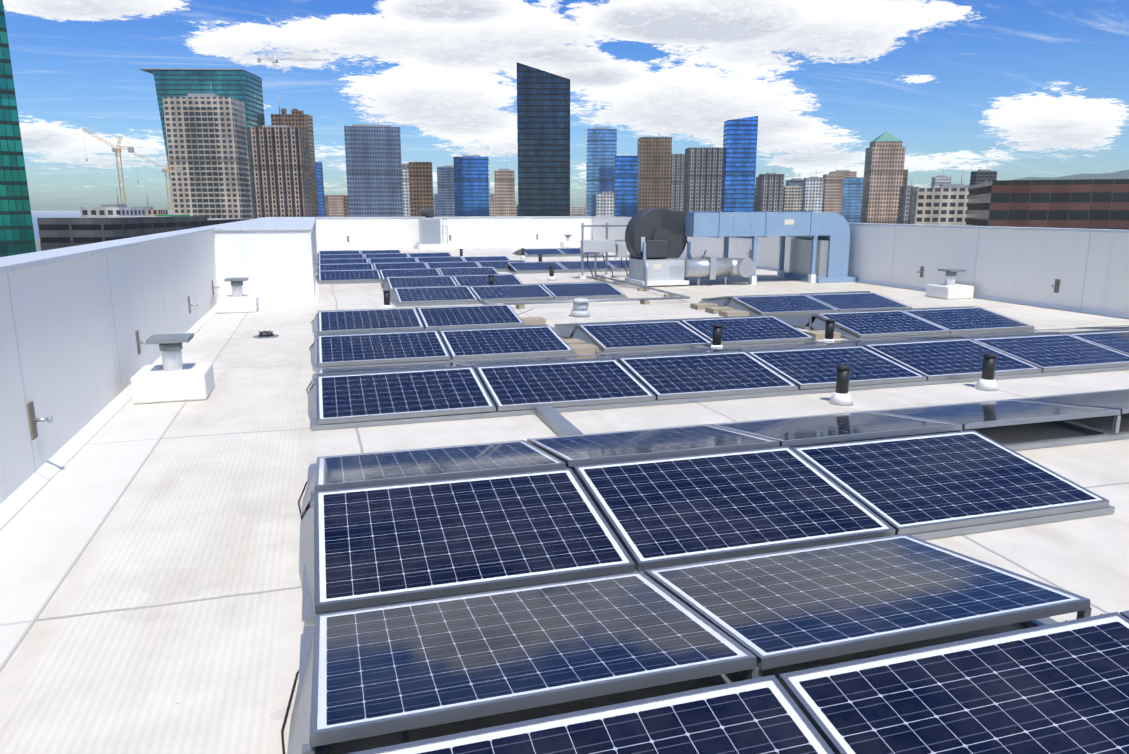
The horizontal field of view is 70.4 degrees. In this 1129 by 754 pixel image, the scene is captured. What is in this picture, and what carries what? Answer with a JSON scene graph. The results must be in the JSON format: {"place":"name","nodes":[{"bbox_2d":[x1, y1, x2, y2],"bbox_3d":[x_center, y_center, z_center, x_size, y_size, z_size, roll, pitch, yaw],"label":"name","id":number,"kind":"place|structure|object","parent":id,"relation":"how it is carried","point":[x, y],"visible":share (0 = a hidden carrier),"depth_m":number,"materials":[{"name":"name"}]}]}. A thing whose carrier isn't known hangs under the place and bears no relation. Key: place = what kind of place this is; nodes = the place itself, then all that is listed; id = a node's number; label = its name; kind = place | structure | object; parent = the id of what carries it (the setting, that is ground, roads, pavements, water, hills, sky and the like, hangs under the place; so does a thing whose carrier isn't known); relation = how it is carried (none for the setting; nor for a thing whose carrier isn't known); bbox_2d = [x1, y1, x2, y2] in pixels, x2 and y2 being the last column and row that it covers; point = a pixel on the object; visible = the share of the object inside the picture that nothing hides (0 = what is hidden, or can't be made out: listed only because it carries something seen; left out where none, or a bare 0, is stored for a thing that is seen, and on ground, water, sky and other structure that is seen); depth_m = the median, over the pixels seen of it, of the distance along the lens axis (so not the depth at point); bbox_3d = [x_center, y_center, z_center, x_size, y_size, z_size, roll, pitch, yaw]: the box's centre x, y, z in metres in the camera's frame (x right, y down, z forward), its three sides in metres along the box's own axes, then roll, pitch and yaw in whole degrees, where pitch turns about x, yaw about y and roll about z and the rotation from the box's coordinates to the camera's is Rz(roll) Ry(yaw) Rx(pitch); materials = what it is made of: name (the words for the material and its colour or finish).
{"place":"outdoors","nodes":[
{"label":"outdoors","id":0,"kind":"place"},
{"bbox_2d":[0,0,35,256],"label":"teal glass tower","id":1,"kind":"structure","parent":0,"point":[17,237],"depth_m":197.98,"materials":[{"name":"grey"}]},
{"bbox_2d":[35,238,40,251],"bbox_3d":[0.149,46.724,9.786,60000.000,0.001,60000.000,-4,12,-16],"label":"city ground","id":2,"kind":"structure","parent":0,"point":[37,243],"depth_m":1100.67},
{"bbox_2d":[82,128,133,203],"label":"tower crane","id":3,"kind":"object","parent":2,"relation":"on","point":[116,150],"visible":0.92,"depth_m":399.53,"materials":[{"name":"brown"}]},
{"bbox_2d":[80,188,146,216],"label":"building","id":4,"kind":"structure","parent":2,"relation":"on","point":[107,210],"depth_m":289.27,"materials":[{"name":"white concrete"}]},
{"bbox_2d":[37,216,207,250],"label":"parking structure","id":5,"kind":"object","parent":2,"relation":"on","point":[58,232],"visible":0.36,"depth_m":203.64,"materials":[{"name":"grey concrete"}]},
{"bbox_2d":[139,68,264,217],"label":"teal glass tower","id":6,"kind":"structure","parent":2,"relation":"on","point":[244,86],"depth_m":581.60,"materials":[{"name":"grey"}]},
{"bbox_2d":[247,122,312,217],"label":"skyscraper","id":7,"kind":"structure","parent":2,"relation":"on","point":[279,169],"depth_m":538.15,"materials":[{"name":"concrete"}]},
{"bbox_2d":[271,97,318,216],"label":"skyscraper","id":8,"kind":"structure","parent":2,"relation":"on","point":[297,118],"depth_m":669.35,"materials":[{"name":"concrete"}]},
{"bbox_2d":[315,162,325,216],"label":"skyscraper","id":9,"kind":"structure","parent":2,"relation":"on","point":[320,189],"depth_m":870.07,"materials":[{"name":"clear glass"}]},
{"bbox_2d":[328,195,347,216],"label":"building","id":10,"kind":"structure","parent":2,"relation":"on","point":[336,205],"depth_m":874.40,"materials":[{"name":"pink concrete"}]},
{"bbox_2d":[402,169,410,216],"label":"building","id":11,"kind":"structure","parent":2,"relation":"on","point":[406,192],"depth_m":775.55,"materials":[{"name":"concrete"}]},
{"bbox_2d":[408,162,433,216],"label":"building","id":12,"kind":"structure","parent":2,"relation":"on","point":[421,183],"depth_m":678.21,"materials":[{"name":"concrete"}]},
{"bbox_2d":[437,161,454,216],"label":"building","id":13,"kind":"structure","parent":2,"relation":"on","point":[445,189],"depth_m":1016.17,"materials":[{"name":"grey"}]},
{"bbox_2d":[453,149,489,216],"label":"skyscraper","id":14,"kind":"structure","parent":2,"relation":"on","point":[471,186],"depth_m":776.33,"materials":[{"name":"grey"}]},
{"bbox_2d":[494,162,514,215],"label":"building","id":15,"kind":"structure","parent":2,"relation":"on","point":[504,184],"depth_m":773.58,"materials":[{"name":"pink concrete"}]},
{"bbox_2d":[517,62,569,215],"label":"skyscraper","id":16,"kind":"structure","parent":2,"relation":"on","point":[543,119],"depth_m":538.87,"materials":[{"name":"blue glass"}]},
{"bbox_2d":[586,127,616,215],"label":"skyscraper","id":17,"kind":"structure","parent":2,"relation":"on","point":[601,148],"depth_m":775.51,"materials":[{"name":"grey"}]},
{"bbox_2d":[596,192,613,216],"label":"building","id":18,"kind":"structure","parent":2,"relation":"on","point":[604,203],"depth_m":744.39,"materials":[{"name":"white concrete"}]},
{"bbox_2d":[614,156,637,216],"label":"skyscraper","id":19,"kind":"structure","parent":2,"relation":"on","point":[625,186],"depth_m":683.17,"materials":[{"name":"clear glass"}]},
{"bbox_2d":[670,154,684,210],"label":"skyscraper","id":20,"kind":"structure","parent":2,"relation":"on","point":[677,181],"depth_m":830.10,"materials":[{"name":"concrete"}]},
{"bbox_2d":[683,141,722,210],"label":"skyscraper","id":21,"kind":"structure","parent":2,"relation":"on","point":[702,178],"depth_m":684.23,"materials":[{"name":"concrete"}]},
{"bbox_2d":[720,116,757,211],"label":"skyscraper","id":22,"kind":"structure","parent":2,"relation":"on","point":[739,163],"depth_m":634.03,"materials":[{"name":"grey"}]},
{"bbox_2d":[757,166,783,211],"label":"high-rise building","id":23,"kind":"structure","parent":2,"relation":"on","point":[770,191],"depth_m":688.19,"materials":[{"name":"grey concrete"}]},
{"bbox_2d":[782,184,802,210],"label":"high-rise building","id":24,"kind":"structure","parent":2,"relation":"on","point":[792,197],"depth_m":788.13,"materials":[{"name":"beige concrete"}]},
{"bbox_2d":[802,170,823,211],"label":"high-rise building","id":25,"kind":"structure","parent":2,"relation":"on","point":[812,194],"depth_m":748.63,"materials":[{"name":"white concrete"}]},
{"bbox_2d":[822,173,843,214],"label":"high-rise building","id":26,"kind":"structure","parent":2,"relation":"on","point":[833,192],"depth_m":807.93,"materials":[{"name":"pink concrete"}]},
{"bbox_2d":[841,177,863,222],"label":"building","id":27,"kind":"structure","parent":2,"relation":"on","point":[852,199],"depth_m":888.47,"materials":[{"name":"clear glass"}]},
{"bbox_2d":[897,184,918,223],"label":"high-rise building","id":28,"kind":"structure","parent":2,"relation":"on","point":[905,205],"depth_m":594.93,"materials":[{"name":"grey concrete"}]},
{"bbox_2d":[969,163,996,186],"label":"building","id":29,"kind":"structure","parent":2,"relation":"on","point":[980,176],"depth_m":780.98,"materials":[{"name":"grey"}]},
{"bbox_2d":[31,210,173,237],"bbox_3d":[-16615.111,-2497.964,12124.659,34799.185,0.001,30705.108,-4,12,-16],"label":"sea","id":30,"kind":"structure","parent":0,"point":[42,214],"depth_m":7093.90,"materials":[{"name":"blue liquid"}]},
{"bbox_2d":[162,86,252,217],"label":"beige tower balconies","id":31,"kind":"structure","parent":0,"point":[207,142],"depth_m":458.55,"materials":[{"name":"concrete"}]},
{"bbox_2d":[344,121,403,216],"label":"skyscraper","id":32,"kind":"structure","parent":0,"point":[373,169],"depth_m":630.22,"materials":[{"name":"grey"}]},
{"bbox_2d":[0,246,1128,753],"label":"roof slab","id":33,"kind":"structure","parent":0,"point":[150,592],"depth_m":4.41,"materials":[{"name":"grey concrete"}]},
{"bbox_2d":[131,333,214,403],"bbox_3d":[-3.706,-0.103,7.571,0.620,0.562,0.620,-4,12,-16],"label":"roof vent","id":34,"kind":"object","parent":33,"relation":"on","point":[173,378],"visible":0.98,"depth_m":7.37,"materials":[{"name":"grey metal"}]},
{"bbox_2d":[217,277,258,312],"bbox_3d":[-5.674,-1.430,13.890,0.620,0.562,0.620,-4,12,-16],"label":"roof vent","id":35,"kind":"object","parent":33,"relation":"on","point":[237,301],"visible":1,"depth_m":13.68,"materials":[{"name":"grey metal"}]},
{"bbox_2d":[416,207,447,249],"bbox_3d":[-5.841,-6.548,35.167,1.282,1.838,1.000,-4,12,-16],"label":"rooftop exhaust unit","id":36,"kind":"object","parent":33,"relation":"on","point":[429,233],"visible":1,"depth_m":34.82,"materials":[{"name":"silver metal"}]},
{"bbox_2d":[0,216,1128,528],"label":"parapet walls","id":37,"kind":"structure","parent":33,"relation":"on","point":[72,322],"depth_m":13.21,"materials":[{"name":"paint"}]},
{"bbox_2d":[26,401,52,439],"bbox_3d":[-3.393,0.278,5.187,0.115,0.240,0.090,-4,12,-16],"label":"wall bracket","id":38,"kind":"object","parent":37,"relation":"attached to","point":[33,419],"depth_m":5.17,"materials":[{"name":"silver metal"}]},
{"bbox_2d":[571,298,589,317],"bbox_3d":[0.265,-1.148,13.209,0.320,0.290,0.320,-4,12,-16],"label":"mushroom vent","id":39,"kind":"object","parent":33,"relation":"on","point":[580,307],"visible":1,"depth_m":13.10,"materials":[{"name":"grey metal"}]},
{"bbox_2d":[578,223,628,278],"bbox_3d":[1.322,-3.236,20.461,1.910,1.400,0.350,-4,12,-16],"label":"electrical rack","id":40,"kind":"object","parent":33,"relation":"on","point":[606,246],"visible":0.6,"depth_m":20.29,"materials":[{"name":"silver metal"}]},
{"bbox_2d":[281,250,1128,753],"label":"solar panel racking","id":41,"kind":"object","parent":33,"relation":"on","point":[577,340],"visible":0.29,"depth_m":6.56,"materials":[{"name":"grey"}]},
{"bbox_2d":[318,263,373,270],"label":"solar panel","id":42,"kind":"object","parent":41,"relation":"on","point":[359,266],"visible":0.62,"depth_m":21.95,"materials":[{"name":"glass"}]},
{"bbox_2d":[318,270,381,281],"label":"solar panel","id":43,"kind":"object","parent":41,"relation":"on","point":[347,275],"visible":1,"depth_m":19.39,"materials":[{"name":"glass"}]},
{"bbox_2d":[318,308,423,333],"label":"solar panel","id":44,"kind":"object","parent":41,"relation":"on","point":[343,321],"visible":0.92,"depth_m":11.63,"materials":[{"name":"glass"}]},
{"bbox_2d":[317,330,450,366],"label":"solar panel","id":45,"kind":"object","parent":41,"relation":"on","point":[368,348],"visible":0.98,"depth_m":9.31,"materials":[{"name":"glass"}]},
{"bbox_2d":[317,361,470,375],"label":"solar panel","id":46,"kind":"object","parent":41,"relation":"on","point":[371,369],"visible":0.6,"depth_m":7.97,"materials":[{"name":"glass"}]},
{"bbox_2d":[373,262,427,269],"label":"solar panel","id":47,"kind":"object","parent":41,"relation":"on","point":[412,265],"visible":0.69,"depth_m":22.35,"materials":[{"name":"glass"}]},
{"bbox_2d":[317,367,495,424],"bbox_3d":[-1.430,0.146,7.070,1.450,0.051,1.050,-4,21,-16],"label":"solar panel","id":48,"kind":"object","parent":41,"relation":"on","point":[344,398],"visible":0.98,"depth_m":6.97,"materials":[{"name":"glass"}]},
{"bbox_2d":[379,268,441,279],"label":"solar panel","id":49,"kind":"object","parent":41,"relation":"on","point":[384,273],"visible":0.71,"depth_m":19.99,"materials":[{"name":"glass"}]},
{"bbox_2d":[386,276,457,288],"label":"solar panel","id":50,"kind":"object","parent":41,"relation":"on","point":[422,281],"visible":0.71,"depth_m":17.59,"materials":[{"name":"glass"}]},
{"bbox_2d":[394,286,477,303],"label":"solar panel","id":51,"kind":"object","parent":41,"relation":"on","point":[419,295],"visible":0.98,"depth_m":15.10,"materials":[{"name":"glass"}]},
{"bbox_2d":[315,440,564,490],"bbox_3d":[-0.838,0.556,5.142,1.450,0.050,1.050,-3,4,-16],"label":"solar panel","id":52,"kind":"object","parent":41,"relation":"on","point":[399,466],"visible":0.9,"depth_m":4.98,"materials":[{"name":"glass"}]},
{"bbox_2d":[426,261,479,267],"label":"solar panel","id":53,"kind":"object","parent":41,"relation":"on","point":[449,264],"visible":0.65,"depth_m":22.79,"materials":[{"name":"glass"}]},
{"bbox_2d":[438,267,498,275],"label":"solar panel","id":54,"kind":"object","parent":41,"relation":"on","point":[469,271],"visible":0.65,"depth_m":20.40,"materials":[{"name":"glass"}]},
{"bbox_2d":[417,304,523,328],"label":"solar panel","id":55,"kind":"object","parent":41,"relation":"on","point":[467,316],"visible":0.9,"depth_m":12.03,"materials":[{"name":"glass"}]},
{"bbox_2d":[315,468,634,612],"bbox_3d":[-0.510,0.777,4.071,1.450,0.050,1.050,-3,20,-16],"label":"solar panel","id":56,"kind":"object","parent":41,"relation":"on","point":[389,544],"visible":0.98,"depth_m":3.95,"materials":[{"name":"glass"}]},
{"bbox_2d":[452,274,522,285],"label":"solar panel","id":57,"kind":"object","parent":41,"relation":"on","point":[482,280],"visible":0.6,"depth_m":17.98,"materials":[{"name":"glass"}]},
{"bbox_2d":[439,326,573,359],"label":"solar panel","id":58,"kind":"object","parent":41,"relation":"on","point":[499,342],"visible":0.94,"depth_m":9.72,"materials":[{"name":"glass"}]},
{"bbox_2d":[469,284,553,300],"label":"solar panel","id":59,"kind":"object","parent":41,"relation":"on","point":[512,292],"visible":1,"depth_m":15.52,"materials":[{"name":"glass"}]},
{"bbox_2d":[311,571,756,746],"bbox_3d":[-0.189,0.994,3.023,1.450,0.052,1.050,-3,4,-16],"label":"solar panel","id":60,"kind":"object","parent":41,"relation":"on","point":[387,669],"visible":0.94,"depth_m":2.84,"materials":[{"name":"glass"}]},
{"bbox_2d":[457,355,611,368],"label":"solar panel","id":61,"kind":"object","parent":41,"relation":"on","point":[527,360],"visible":0.56,"depth_m":8.39,"materials":[{"name":"glass"}]},
{"bbox_2d":[507,262,565,271],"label":"solar panel","id":62,"kind":"object","parent":41,"relation":"on","point":[529,266],"visible":0.98,"depth_m":22.45,"materials":[{"name":"glass"}]},
{"bbox_2d":[475,359,655,410],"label":"solar panel","id":63,"kind":"object","parent":41,"relation":"on","point":[533,386],"visible":0.98,"depth_m":7.39,"materials":[{"name":"glass"}]},
{"bbox_2d":[541,282,625,298],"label":"solar panel","id":64,"kind":"object","parent":41,"relation":"on","point":[580,290],"visible":0.96,"depth_m":15.92,"materials":[{"name":"glass"}]},
{"bbox_2d":[557,261,615,270],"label":"solar panel","id":65,"kind":"object","parent":41,"relation":"on","point":[573,265],"visible":0.88,"depth_m":22.85,"materials":[{"name":"glass"}]},
{"bbox_2d":[348,675,834,753],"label":"solar panel","id":66,"kind":"object","parent":41,"relation":"on","point":[763,715],"visible":1,"depth_m":2.37,"materials":[{"name":"glass"}]},
{"bbox_2d":[554,319,674,326],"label":"solar panel","id":67,"kind":"object","parent":41,"relation":"on","point":[567,325],"visible":0.67,"depth_m":10.98,"materials":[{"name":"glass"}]},
{"bbox_2d":[578,321,711,351],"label":"solar panel","id":68,"kind":"object","parent":41,"relation":"on","point":[638,336],"visible":0.88,"depth_m":10.25,"materials":[{"name":"glass"}]},
{"bbox_2d":[527,424,779,466],"bbox_3d":[0.570,0.462,5.555,1.450,0.050,1.050,-4,4,-16],"label":"solar panel","id":69,"kind":"object","parent":41,"relation":"on","point":[602,448],"visible":0.85,"depth_m":5.38,"materials":[{"name":"glass"}]},
{"bbox_2d":[588,348,739,360],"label":"solar panel","id":70,"kind":"object","parent":41,"relation":"on","point":[616,356],"visible":0.46,"depth_m":8.90,"materials":[{"name":"glass"}]},
{"bbox_2d":[618,351,798,399],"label":"solar panel","id":71,"kind":"object","parent":41,"relation":"on","point":[693,375],"visible":0.92,"depth_m":7.80,"materials":[{"name":"glass"}]},
{"bbox_2d":[574,446,894,570],"bbox_3d":[0.898,0.690,4.484,1.450,0.051,1.050,-3,21,-16],"label":"solar panel","id":72,"kind":"object","parent":41,"relation":"on","point":[670,511],"visible":0.96,"depth_m":4.37,"materials":[{"name":"glass"}]},
{"bbox_2d":[680,316,814,345],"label":"solar panel","id":73,"kind":"object","parent":41,"relation":"on","point":[752,330],"visible":0.81,"depth_m":10.68,"materials":[{"name":"glass"}]},
{"bbox_2d":[699,343,855,351],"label":"solar panel","id":74,"kind":"object","parent":41,"relation":"on","point":[750,348],"visible":0.65,"depth_m":9.08,"materials":[{"name":"glass"}]},
{"bbox_2d":[731,294,838,314],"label":"solar panel","id":75,"kind":"object","parent":41,"relation":"on","point":[782,304],"visible":0.98,"depth_m":13.54,"materials":[{"name":"glass"}]},
{"bbox_2d":[709,411,961,446],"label":"solar panel","id":76,"kind":"object","parent":41,"relation":"on","point":[818,429],"visible":0.81,"depth_m":5.79,"materials":[{"name":"glass"}]},
{"bbox_2d":[747,346,926,388],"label":"solar panel","id":77,"kind":"object","parent":41,"relation":"on","point":[810,368],"visible":0.81,"depth_m":8.24,"materials":[{"name":"glass"}]},
{"bbox_2d":[806,292,911,311],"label":"solar panel","id":78,"kind":"object","parent":41,"relation":"on","point":[846,302],"visible":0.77,"depth_m":13.98,"materials":[{"name":"glass"}]},
{"bbox_2d":[645,534,1089,669],"bbox_3d":[1.219,0.911,3.436,1.450,0.051,1.050,-4,4,-16],"label":"solar panel","id":79,"kind":"object","parent":41,"relation":"on","point":[782,608],"visible":0.88,"depth_m":3.27,"materials":[{"name":"glass"}]},
{"bbox_2d":[816,310,949,337],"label":"solar panel","id":80,"kind":"object","parent":41,"relation":"on","point":[871,324],"visible":1,"depth_m":11.26,"materials":[{"name":"glass"}]},
{"bbox_2d":[805,337,961,345],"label":"solar panel","id":81,"kind":"object","parent":41,"relation":"on","point":[860,342],"visible":0.46,"depth_m":9.70,"materials":[{"name":"glass"}]},
{"bbox_2d":[791,430,1108,534],"bbox_3d":[2.306,0.609,4.899,1.450,0.050,1.050,-4,20,-16],"label":"solar panel","id":82,"kind":"object","parent":41,"relation":"on","point":[921,483],"visible":0.85,"depth_m":4.79,"materials":[{"name":"glass"}]},
{"bbox_2d":[864,339,1041,380],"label":"solar panel","id":83,"kind":"object","parent":41,"relation":"on","point":[946,359],"visible":0.9,"depth_m":8.65,"materials":[{"name":"glass"}]},
{"bbox_2d":[778,612,1128,753],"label":"solar panel","id":84,"kind":"object","parent":41,"relation":"on","point":[1059,688],"visible":0.91,"depth_m":2.57,"materials":[{"name":"glass"}]},
{"bbox_2d":[902,307,1033,333],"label":"solar panel","id":85,"kind":"object","parent":41,"relation":"on","point":[967,320],"visible":0.85,"depth_m":11.69,"materials":[{"name":"glass"}]},
{"bbox_2d":[913,332,1058,338],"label":"solar panel","id":86,"kind":"object","parent":41,"relation":"on","point":[986,335],"visible":0.65,"depth_m":9.89,"materials":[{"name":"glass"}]},
{"bbox_2d":[871,399,1120,428],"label":"solar panel","id":87,"kind":"object","parent":41,"relation":"on","point":[982,414],"visible":0.85,"depth_m":6.21,"materials":[{"name":"glass"}]},
{"bbox_2d":[972,334,1128,371],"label":"solar panel","id":88,"kind":"object","parent":41,"relation":"on","point":[1054,352],"visible":0.81,"depth_m":9.07,"materials":[{"name":"glass"}]},
{"bbox_2d":[1007,328,1128,333],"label":"solar panel","id":89,"kind":"object","parent":41,"relation":"on","point":[1074,330],"visible":0.58,"depth_m":10.47,"materials":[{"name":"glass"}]},
{"bbox_2d":[1010,389,1128,413],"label":"solar panel","id":90,"kind":"object","parent":41,"relation":"on","point":[1115,399],"visible":0.67,"depth_m":6.85,"materials":[{"name":"glass"}]},
{"bbox_2d":[1069,330,1128,354],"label":"solar panel","id":91,"kind":"object","parent":41,"relation":"on","point":[1117,340],"visible":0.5,"depth_m":9.67,"materials":[{"name":"glass"}]},
{"bbox_2d":[587,208,857,286],"bbox_3d":[3.856,-3.269,19.743,6.045,1.760,2.779,-4,12,-16],"label":"rooftop hvac unit","id":92,"kind":"object","parent":33,"relation":"on","point":[656,241],"visible":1,"depth_m":18.55,"materials":[{"name":"blue metal"}]},
{"bbox_2d":[829,364,853,405],"bbox_3d":[2.529,0.067,7.278,0.220,0.350,0.220,-4,12,-16],"label":"vent stub","id":93,"kind":"object","parent":33,"relation":"on","point":[841,396],"visible":1,"depth_m":7.23,"materials":[{"name":"black"}]},
{"bbox_2d":[926,268,973,299],"bbox_3d":[7.707,-1.869,15.979,0.620,0.562,0.620,-4,12,-16],"label":"roof vent","id":94,"kind":"object","parent":33,"relation":"on","point":[950,289],"visible":1,"depth_m":15.80,"materials":[{"name":"grey metal"}]},
{"bbox_2d":[974,353,998,390],"bbox_3d":[4.167,-0.056,7.861,0.220,0.350,0.220,-4,12,-16],"label":"vent stub","id":95,"kind":"object","parent":33,"relation":"on","point":[986,382],"visible":1,"depth_m":7.82,"materials":[{"name":"black plastic"}]},
{"bbox_2d":[3,0,1128,210],"label":"sky","id":96,"kind":"structure","parent":0,"point":[1020,88],"materials":[{"name":"blue"}]},
{"bbox_2d":[637,132,671,212],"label":"brown tower","id":97,"kind":"structure","parent":0,"point":[654,154],"depth_m":730.26,"materials":[{"name":"concrete"}]},
{"bbox_2d":[860,131,905,223],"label":"skyscraper","id":98,"kind":"structure","parent":0,"point":[884,168],"depth_m":610.75,"materials":[{"name":"beige concrete"}]},
{"bbox_2d":[910,169,968,225],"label":"apartment building","id":99,"kind":"structure","parent":0,"point":[944,204],"depth_m":324.88,"materials":[{"name":"concrete"}]},
{"bbox_2d":[964,170,1128,187],"bbox_3d":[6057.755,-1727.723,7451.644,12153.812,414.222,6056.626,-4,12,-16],"label":"mountain ridge","id":100,"kind":"structure","parent":0,"point":[1123,174],"depth_m":6277.03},
{"bbox_2d":[966,179,1128,229],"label":"building","id":101,"kind":"structure","parent":0,"point":[1091,204],"depth_m":203.87,"materials":[{"name":"brick"}]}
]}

